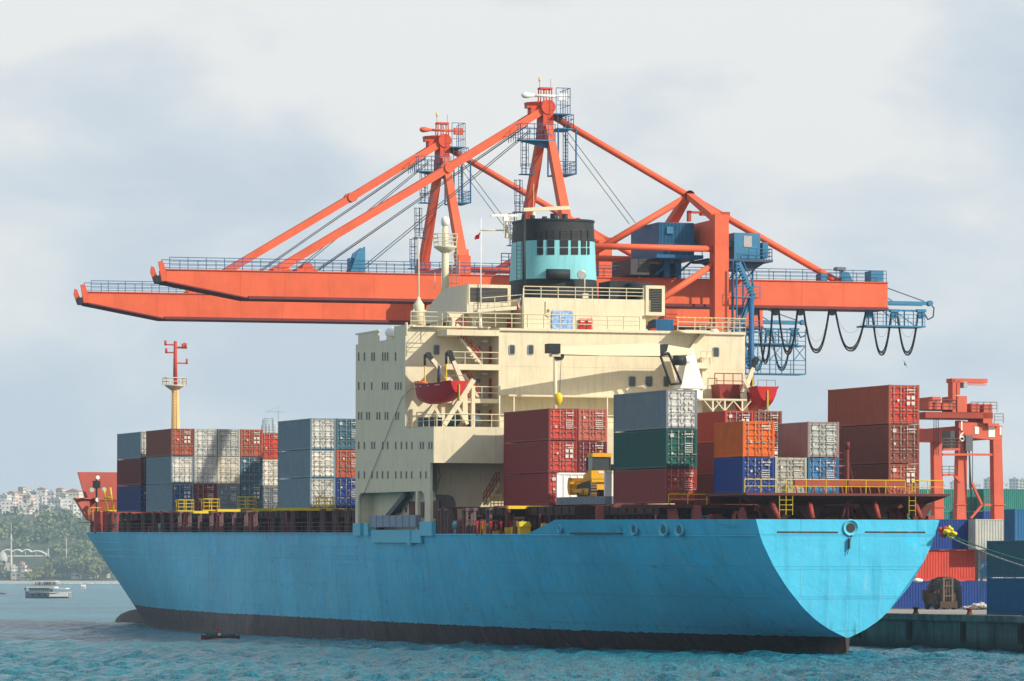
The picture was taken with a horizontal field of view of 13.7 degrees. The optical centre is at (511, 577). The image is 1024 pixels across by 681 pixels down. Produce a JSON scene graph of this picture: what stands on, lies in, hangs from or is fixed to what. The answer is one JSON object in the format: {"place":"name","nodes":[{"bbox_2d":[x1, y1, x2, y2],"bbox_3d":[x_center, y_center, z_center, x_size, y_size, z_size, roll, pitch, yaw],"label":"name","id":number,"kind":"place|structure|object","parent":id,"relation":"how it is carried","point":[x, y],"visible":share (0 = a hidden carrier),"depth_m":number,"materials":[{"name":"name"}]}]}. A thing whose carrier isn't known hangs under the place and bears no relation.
{"place":"outdoors","nodes":[
{"label":"outdoors","id":0,"kind":"place"},
{"bbox_2d":[0,511,117,580],"bbox_3d":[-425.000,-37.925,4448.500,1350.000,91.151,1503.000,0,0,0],"label":"hill","id":1,"kind":"structure","parent":0,"point":[32,562],"depth_m":3876.06,"materials":[{"name":"green plant"}]},
{"bbox_2d":[0,503,111,574],"bbox_3d":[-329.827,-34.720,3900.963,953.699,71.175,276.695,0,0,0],"label":"woodland","id":2,"kind":"object","parent":1,"relation":"on","point":[63,517],"visible":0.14,"depth_m":3931.60,"materials":[{"name":"green plant"}]},
{"bbox_2d":[0,584,1023,680],"bbox_3d":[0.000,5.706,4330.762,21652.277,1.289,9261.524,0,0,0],"label":"water","id":3,"kind":"structure","parent":0,"point":[81,635],"depth_m":285.54,"materials":[{"name":"blue liquid"}]},
{"bbox_2d":[24,581,71,597],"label":"ferry","id":4,"kind":"object","parent":3,"relation":"on","point":[40,592],"visible":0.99,"depth_m":1161.46,"materials":[{"name":"white metal"}]},
{"bbox_2d":[73,184,949,653],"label":"container ship","id":5,"kind":"object","parent":3,"relation":"on","point":[429,538],"visible":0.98,"depth_m":364.49,"materials":[{"name":"paint"}]},
{"bbox_2d":[117,485,161,511],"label":"shipping container","id":6,"kind":"object","parent":5,"relation":"on","point":[131,498],"visible":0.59,"depth_m":470.82,"materials":[{"name":"metal"}]},
{"bbox_2d":[117,458,156,485],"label":"shipping container","id":7,"kind":"object","parent":6,"relation":"on","point":[131,472],"visible":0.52,"depth_m":470.83,"materials":[{"name":"metal"}]},
{"bbox_2d":[117,432,153,459],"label":"shipping container","id":8,"kind":"object","parent":7,"relation":"on","point":[131,445],"visible":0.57,"depth_m":470.82,"materials":[{"name":"metal"}]},
{"bbox_2d":[146,484,193,511],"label":"shipping container","id":9,"kind":"object","parent":5,"relation":"on","point":[162,497],"visible":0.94,"depth_m":453.88,"materials":[{"name":"metal"}]},
{"bbox_2d":[146,456,193,484],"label":"shipping container","id":10,"kind":"object","parent":9,"relation":"on","point":[171,470],"visible":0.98,"depth_m":452.86,"materials":[{"name":"metal"}]},
{"bbox_2d":[146,428,193,457],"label":"shipping container","id":11,"kind":"object","parent":10,"relation":"on","point":[169,442],"visible":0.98,"depth_m":452.73,"materials":[{"name":"metal"}]},
{"bbox_2d":[169,484,216,511],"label":"shipping container","id":12,"kind":"object","parent":5,"relation":"on","point":[205,489],"visible":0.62,"depth_m":453.20,"materials":[{"name":"metal"}]},
{"bbox_2d":[191,456,216,483],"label":"shipping container","id":13,"kind":"object","parent":12,"relation":"on","point":[205,470],"visible":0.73,"depth_m":453.23,"materials":[{"name":"metal"}]},
{"bbox_2d":[194,429,216,456],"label":"shipping container","id":14,"kind":"object","parent":13,"relation":"on","point":[205,442],"visible":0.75,"depth_m":453.18,"materials":[{"name":"metal"}]},
{"bbox_2d":[217,484,239,508],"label":"shipping container","id":15,"kind":"object","parent":5,"relation":"on","point":[228,489],"visible":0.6,"depth_m":453.98,"materials":[{"name":"metal"}]},
{"bbox_2d":[217,456,239,483],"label":"shipping container","id":16,"kind":"object","parent":15,"relation":"on","point":[228,470],"visible":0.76,"depth_m":453.95,"materials":[{"name":"metal"}]},
{"bbox_2d":[210,429,239,456],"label":"shipping container","id":17,"kind":"object","parent":16,"relation":"on","point":[228,442],"visible":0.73,"depth_m":453.88,"materials":[{"name":"metal"}]},
{"bbox_2d":[240,484,262,510],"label":"shipping container","id":18,"kind":"object","parent":5,"relation":"on","point":[251,489],"visible":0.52,"depth_m":454.72,"materials":[{"name":"metal"}]},
{"bbox_2d":[240,457,262,483],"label":"shipping container","id":19,"kind":"object","parent":18,"relation":"on","point":[251,470],"visible":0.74,"depth_m":454.67,"materials":[{"name":"metal"}]},
{"bbox_2d":[236,429,262,456],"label":"shipping container","id":20,"kind":"object","parent":19,"relation":"on","point":[251,442],"visible":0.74,"depth_m":454.62,"materials":[{"name":"metal"}]},
{"bbox_2d":[263,486,277,508],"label":"shipping container","id":21,"kind":"object","parent":5,"relation":"on","point":[270,497],"visible":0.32,"depth_m":470.59,"materials":[{"name":"metal"}]},
{"bbox_2d":[263,459,277,485],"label":"shipping container","id":22,"kind":"object","parent":21,"relation":"on","point":[270,472],"visible":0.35,"depth_m":470.55,"materials":[{"name":"metal"}]},
{"bbox_2d":[263,433,281,459],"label":"shipping container","id":23,"kind":"object","parent":22,"relation":"on","point":[270,446],"visible":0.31,"depth_m":470.56,"materials":[{"name":"metal"}]},
{"bbox_2d":[278,478,334,507],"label":"shipping container","id":24,"kind":"object","parent":5,"relation":"on","point":[300,493],"visible":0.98,"depth_m":398.82,"materials":[{"name":"metal"}]},
{"bbox_2d":[278,450,335,478],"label":"shipping container","id":25,"kind":"object","parent":24,"relation":"on","point":[307,464],"visible":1,"depth_m":398.32,"materials":[{"name":"metal"}]},
{"bbox_2d":[278,418,335,451],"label":"shipping container","id":26,"kind":"object","parent":25,"relation":"on","point":[309,434],"visible":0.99,"depth_m":398.30,"materials":[{"name":"metal"}]},
{"bbox_2d":[312,419,323,447],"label":"door","id":27,"kind":"structure","parent":26,"relation":"in","point":[317,425],"depth_m":396.96,"materials":[{"name":"paint"}]},
{"bbox_2d":[323,419,334,448],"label":"door","id":28,"kind":"structure","parent":26,"relation":"in","point":[328,430],"depth_m":397.26,"materials":[{"name":"paint"}]},
{"bbox_2d":[335,478,354,507],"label":"shipping container","id":29,"kind":"object","parent":5,"relation":"on","point":[341,493],"visible":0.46,"depth_m":397.90,"materials":[{"name":"metal"}]},
{"bbox_2d":[338,479,348,507],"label":"door","id":30,"kind":"structure","parent":29,"relation":"in","point":[343,493],"depth_m":397.84,"materials":[{"name":"paint"}]},
{"bbox_2d":[333,450,354,477],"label":"shipping container","id":31,"kind":"object","parent":29,"relation":"on","point":[345,463],"visible":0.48,"depth_m":397.82,"materials":[{"name":"metal"}]},
{"bbox_2d":[338,450,349,476],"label":"door","id":32,"kind":"structure","parent":31,"relation":"in","point":[343,464],"depth_m":397.74,"materials":[{"name":"paint"}]},
{"bbox_2d":[333,418,355,449],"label":"shipping container","id":33,"kind":"object","parent":31,"relation":"on","point":[345,434],"visible":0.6,"depth_m":397.82,"materials":[{"name":"metal"}]},
{"bbox_2d":[338,419,349,448],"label":"door","id":34,"kind":"structure","parent":33,"relation":"in","point":[343,430],"depth_m":397.74,"materials":[{"name":"paint"}]},
{"bbox_2d":[414,366,466,403],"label":"lifeboat","id":35,"kind":"object","parent":5,"relation":"hanging from","point":[439,392],"visible":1,"depth_m":358.46,"materials":[{"name":"red paint"}]},
{"bbox_2d":[503,473,555,505],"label":"shipping container","id":36,"kind":"object","parent":5,"relation":"on","point":[530,490],"visible":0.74,"depth_m":349.36,"materials":[{"name":"metal"}]},
{"bbox_2d":[504,441,576,474],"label":"shipping container","id":37,"kind":"object","parent":36,"relation":"on","point":[541,457],"visible":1,"depth_m":346.57,"materials":[{"name":"metal"}]},
{"bbox_2d":[504,408,577,442],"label":"shipping container","id":38,"kind":"object","parent":37,"relation":"on","point":[549,424],"visible":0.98,"depth_m":346.55,"materials":[{"name":"metal"}]},
{"bbox_2d":[550,409,564,438],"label":"door","id":39,"kind":"structure","parent":38,"relation":"in","point":[556,418],"depth_m":344.64,"materials":[{"name":"paint"}]},
{"bbox_2d":[563,409,576,439],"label":"door","id":40,"kind":"structure","parent":38,"relation":"in","point":[567,433],"depth_m":344.97,"materials":[{"name":"paint"}]},
{"bbox_2d":[550,441,562,471],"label":"door","id":41,"kind":"structure","parent":37,"relation":"in","point":[556,463],"depth_m":344.72,"materials":[{"name":"paint"}]},
{"bbox_2d":[563,442,576,471],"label":"door","id":42,"kind":"structure","parent":37,"relation":"in","point":[568,463],"depth_m":344.97,"materials":[{"name":"paint"}]},
{"bbox_2d":[556,505,606,505],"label":"shipping container","id":43,"kind":"object","parent":5,"relation":"on","point":[577,505],"visible":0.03,"depth_m":352.27,"materials":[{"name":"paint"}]},
{"bbox_2d":[577,441,606,472],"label":"shipping container","id":44,"kind":"object","parent":43,"relation":"on","point":[584,448],"visible":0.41,"depth_m":345.43,"materials":[{"name":"metal"}]},
{"bbox_2d":[578,409,606,440],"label":"shipping container","id":45,"kind":"object","parent":44,"relation":"on","point":[592,424],"visible":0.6,"depth_m":345.60,"materials":[{"name":"metal"}]},
{"bbox_2d":[580,409,592,439],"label":"door","id":46,"kind":"structure","parent":45,"relation":"in","point":[586,430],"depth_m":345.48,"materials":[{"name":"paint"}]},
{"bbox_2d":[592,410,606,439],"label":"door","id":47,"kind":"structure","parent":45,"relation":"in","point":[599,433],"depth_m":345.73,"materials":[{"name":"paint"}]},
{"bbox_2d":[556,471,612,504],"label":"flat rack","id":48,"kind":"object","parent":5,"relation":"on","point":[563,497],"visible":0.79,"depth_m":337.87,"materials":[{"name":"white metal"}]},
{"bbox_2d":[567,450,611,496],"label":"bulldozer","id":49,"kind":"object","parent":48,"relation":"on","point":[590,483],"visible":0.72,"depth_m":335.65,"materials":[{"name":"yellow metal"}]},
{"bbox_2d":[613,468,696,503],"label":"shipping container","id":50,"kind":"object","parent":5,"relation":"on","point":[649,486],"visible":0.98,"depth_m":320.26,"materials":[{"name":"metal"}]},
{"bbox_2d":[613,429,696,469],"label":"shipping container","id":51,"kind":"object","parent":50,"relation":"on","point":[659,449],"visible":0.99,"depth_m":319.76,"materials":[{"name":"metal"}]},
{"bbox_2d":[613,389,696,431],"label":"shipping container","id":52,"kind":"object","parent":51,"relation":"on","point":[658,410],"visible":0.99,"depth_m":319.74,"materials":[{"name":"metal"}]},
{"bbox_2d":[668,390,682,427],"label":"door","id":53,"kind":"structure","parent":52,"relation":"in","point":[674,404],"depth_m":317.57,"materials":[{"name":"paint"}]},
{"bbox_2d":[681,391,694,425],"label":"door","id":54,"kind":"structure","parent":52,"relation":"in","point":[688,417],"depth_m":317.88,"materials":[{"name":"paint"}]},
{"bbox_2d":[668,430,682,466],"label":"door","id":55,"kind":"structure","parent":51,"relation":"in","point":[674,443],"depth_m":317.57,"materials":[{"name":"paint"}]},
{"bbox_2d":[681,431,696,465],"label":"door","id":56,"kind":"structure","parent":51,"relation":"in","point":[688,459],"depth_m":317.96,"materials":[{"name":"paint"}]},
{"bbox_2d":[668,469,682,501],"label":"door","id":57,"kind":"structure","parent":50,"relation":"in","point":[674,485],"depth_m":317.65,"materials":[{"name":"paint"}]},
{"bbox_2d":[681,470,696,501],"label":"door","id":58,"kind":"structure","parent":50,"relation":"in","point":[683,476],"depth_m":317.96,"materials":[{"name":"paint"}]},
{"bbox_2d":[675,475,752,504],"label":"shipping container","id":59,"kind":"object","parent":5,"relation":"on","point":[705,484],"visible":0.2,"depth_m":353.69,"materials":[{"name":"metal"}]},
{"bbox_2d":[681,443,713,475],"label":"shipping container","id":60,"kind":"object","parent":59,"relation":"on","point":[705,459],"visible":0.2,"depth_m":353.53,"materials":[{"name":"metal"}]},
{"bbox_2d":[697,410,752,443],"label":"shipping container","id":61,"kind":"object","parent":60,"relation":"on","point":[706,421],"visible":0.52,"depth_m":351.90,"materials":[{"name":"metal"}]},
{"bbox_2d":[714,457,773,492],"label":"shipping container","id":62,"kind":"object","parent":5,"relation":"on","point":[731,475],"visible":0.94,"depth_m":309.79,"materials":[{"name":"metal"}]},
{"bbox_2d":[714,421,774,457],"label":"shipping container","id":63,"kind":"object","parent":62,"relation":"on","point":[744,439],"visible":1,"depth_m":309.74,"materials":[{"name":"metal"}]},
{"bbox_2d":[745,422,759,455],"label":"door","id":64,"kind":"structure","parent":63,"relation":"in","point":[751,430],"depth_m":309.31,"materials":[{"name":"paint"}]},
{"bbox_2d":[758,422,773,453],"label":"door","id":65,"kind":"structure","parent":63,"relation":"in","point":[765,435],"depth_m":309.61,"materials":[{"name":"paint"}]},
{"bbox_2d":[744,458,759,489],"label":"door","id":66,"kind":"structure","parent":62,"relation":"in","point":[749,466],"depth_m":309.38,"materials":[{"name":"paint"}]},
{"bbox_2d":[758,459,773,489],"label":"door","id":67,"kind":"structure","parent":62,"relation":"in","point":[760,465],"depth_m":309.68,"materials":[{"name":"paint"}]},
{"bbox_2d":[735,379,778,410],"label":"lifeboat","id":68,"kind":"object","parent":5,"relation":"hanging from","point":[762,397],"visible":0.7,"depth_m":365.60,"materials":[{"name":"red paint"}]},
{"bbox_2d":[774,443,777,457],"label":"shipping container","id":69,"kind":"object","parent":5,"relation":"on","point":[776,450],"visible":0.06,"depth_m":350.31,"materials":[{"name":"metal"}]},
{"bbox_2d":[753,411,781,442],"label":"shipping container","id":70,"kind":"object","parent":69,"relation":"on","point":[776,416],"visible":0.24,"depth_m":350.17,"materials":[{"name":"metal"}]},
{"bbox_2d":[774,457,806,492],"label":"shipping container","id":71,"kind":"object","parent":5,"relation":"on","point":[789,468],"visible":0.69,"depth_m":310.20,"materials":[{"name":"metal"}]},
{"bbox_2d":[777,458,791,491],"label":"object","id":72,"kind":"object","parent":71,"relation":"in","point":[784,473],"depth_m":310.06,"materials":[{"name":"paint"}]},
{"bbox_2d":[807,458,838,492],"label":"shipping container","id":73,"kind":"object","parent":5,"relation":"on","point":[814,471],"visible":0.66,"depth_m":310.97,"materials":[{"name":"metal"}]},
{"bbox_2d":[778,422,838,457],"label":"shipping container","id":74,"kind":"object","parent":73,"relation":"on","point":[808,439],"visible":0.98,"depth_m":311.28,"materials":[{"name":"metal"}]},
{"bbox_2d":[809,422,824,454],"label":"door","id":75,"kind":"structure","parent":74,"relation":"in","point":[816,436],"depth_m":310.82,"materials":[{"name":"paint"}]},
{"bbox_2d":[823,424,838,455],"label":"door","id":76,"kind":"structure","parent":74,"relation":"in","point":[828,449],"depth_m":311.16,"materials":[{"name":"paint"}]},
{"bbox_2d":[810,458,822,490],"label":"door","id":77,"kind":"structure","parent":73,"relation":"in","point":[814,474],"depth_m":310.90,"materials":[{"name":"paint"}]},
{"bbox_2d":[839,464,918,493],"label":"shipping container","id":78,"kind":"object","parent":5,"relation":"on","point":[908,473],"visible":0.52,"depth_m":316.54,"materials":[{"name":"metal"}]},
{"bbox_2d":[832,424,918,464],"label":"shipping container","id":79,"kind":"object","parent":78,"relation":"on","point":[885,444],"visible":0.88,"depth_m":317.54,"materials":[{"name":"metal"}]},
{"bbox_2d":[828,385,919,426],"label":"shipping container","id":80,"kind":"object","parent":79,"relation":"on","point":[875,405],"visible":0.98,"depth_m":318.38,"materials":[{"name":"metal"}]},
{"bbox_2d":[890,387,903,421],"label":"door","id":81,"kind":"structure","parent":80,"relation":"in","point":[897,408],"depth_m":315.95,"materials":[{"name":"paint"}]},
{"bbox_2d":[904,386,918,422],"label":"door","id":82,"kind":"structure","parent":80,"relation":"in","point":[910,411],"depth_m":316.26,"materials":[{"name":"paint"}]},
{"bbox_2d":[890,426,905,461],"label":"door","id":83,"kind":"structure","parent":79,"relation":"in","point":[897,451],"depth_m":315.95,"materials":[{"name":"paint"}]},
{"bbox_2d":[904,425,918,461],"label":"door","id":84,"kind":"structure","parent":79,"relation":"in","point":[910,438],"depth_m":316.26,"materials":[{"name":"paint"}]},
{"bbox_2d":[938,525,1023,566],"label":"mooring rope","id":85,"kind":"object","parent":5,"relation":"attached to","point":[948,531],"visible":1,"depth_m":307.07,"materials":[{"name":"yellow fabric"}]},
{"bbox_2d":[0,0,1023,504],"label":"sky","id":86,"kind":"structure","parent":0,"point":[882,135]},
{"bbox_2d":[887,608,1021,615],"bbox_3d":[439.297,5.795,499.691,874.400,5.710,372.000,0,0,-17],"label":"quay apron","id":87,"kind":"object","parent":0,"point":[959,611],"depth_m":366.85,"materials":[{"name":"concrete"}]},
{"bbox_2d":[73,112,805,375],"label":"quay crane","id":88,"kind":"object","parent":87,"relation":"on","point":[188,306],"visible":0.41,"depth_m":465.62,"materials":[{"name":"metal"}]},
{"bbox_2d":[150,76,934,384],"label":"quay crane","id":89,"kind":"object","parent":87,"relation":"on","point":[661,252],"visible":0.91,"depth_m":435.36,"materials":[{"name":"metal"}]},
{"bbox_2d":[892,581,939,608],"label":"shipping container","id":90,"kind":"object","parent":87,"relation":"on","point":[911,597],"visible":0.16,"depth_m":402.67,"materials":[{"name":"metal"}]},
{"bbox_2d":[913,550,974,580],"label":"shipping container","id":91,"kind":"object","parent":90,"relation":"on","point":[958,564],"visible":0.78,"depth_m":403.67,"materials":[{"name":"metal"}]},
{"bbox_2d":[908,519,972,549],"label":"shipping container","id":92,"kind":"object","parent":91,"relation":"on","point":[959,527],"visible":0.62,"depth_m":403.55,"materials":[{"name":"metal"}]},
{"bbox_2d":[968,519,1003,549],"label":"shipping container","id":93,"kind":"object","parent":91,"relation":"on","point":[981,532],"visible":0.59,"depth_m":402.80,"materials":[{"name":"metal"}]},
{"bbox_2d":[849,607,1023,652],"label":"quay wall","id":94,"kind":"structure","parent":87,"relation":"attached to","point":[969,629],"depth_m":330.37,"materials":[{"name":"concrete"}]},
{"bbox_2d":[922,578,958,609],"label":"forklift","id":95,"kind":"object","parent":87,"relation":"on","point":[942,598],"visible":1,"depth_m":388.35,"materials":[{"name":"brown metal"}]},
{"bbox_2d":[927,577,961,606],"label":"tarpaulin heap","id":96,"kind":"object","parent":87,"relation":"on","point":[957,588],"visible":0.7,"depth_m":395.08,"materials":[{"name":"grey fabric"}]},
{"bbox_2d":[907,378,1004,580],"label":"yard crane","id":97,"kind":"object","parent":87,"relation":"on","point":[959,437],"visible":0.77,"depth_m":435.79,"materials":[{"name":"red metal"}]},
{"bbox_2d":[958,581,986,608],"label":"shipping container","id":98,"kind":"object","parent":87,"relation":"on","point":[970,592],"visible":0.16,"depth_m":402.41,"materials":[{"name":"metal"}]},
{"bbox_2d":[987,578,1023,614],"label":"shipping container","id":99,"kind":"object","parent":87,"relation":"on","point":[1005,596],"visible":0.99,"depth_m":333.69,"materials":[{"name":"metal"}]},
{"bbox_2d":[987,540,1023,577],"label":"shipping container","id":100,"kind":"object","parent":99,"relation":"on","point":[997,567],"visible":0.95,"depth_m":333.69,"materials":[{"name":"metal"}]},
{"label":"shipping container","id":101,"kind":"object","parent":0,"visible":0},
{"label":"shipping container","id":102,"kind":"object","parent":101,"relation":"on","visible":0},
{"bbox_2d":[1004,509,1023,540],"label":"shipping container","id":103,"kind":"object","parent":102,"relation":"on","point":[1013,524],"visible":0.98,"depth_m":390.44,"materials":[{"name":"metal"}]},
{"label":"shipping container","id":104,"kind":"object","parent":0,"visible":0},
{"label":"shipping container","id":105,"kind":"object","parent":104,"relation":"on","visible":0},
{"bbox_2d":[908,511,975,518],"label":"shipping container","id":106,"kind":"object","parent":105,"relation":"on","point":[948,514],"visible":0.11,"depth_m":562.49,"materials":[{"name":"metal"}]},
{"bbox_2d":[919,489,975,510],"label":"shipping container","id":107,"kind":"object","parent":106,"relation":"on","point":[948,502],"visible":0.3,"depth_m":562.56,"materials":[{"name":"metal"}]},
{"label":"shipping container","id":108,"kind":"object","parent":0,"visible":0},
{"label":"shipping container","id":109,"kind":"object","parent":108,"relation":"on","visible":0},
{"bbox_2d":[976,511,989,518],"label":"shipping container","id":110,"kind":"object","parent":109,"relation":"on","point":[982,514],"visible":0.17,"depth_m":560.30,"materials":[{"name":"metal"}]},
{"bbox_2d":[976,489,1023,510],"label":"shipping container","id":111,"kind":"object","parent":110,"relation":"on","point":[1013,498],"visible":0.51,"depth_m":561.19,"materials":[{"name":"metal"}]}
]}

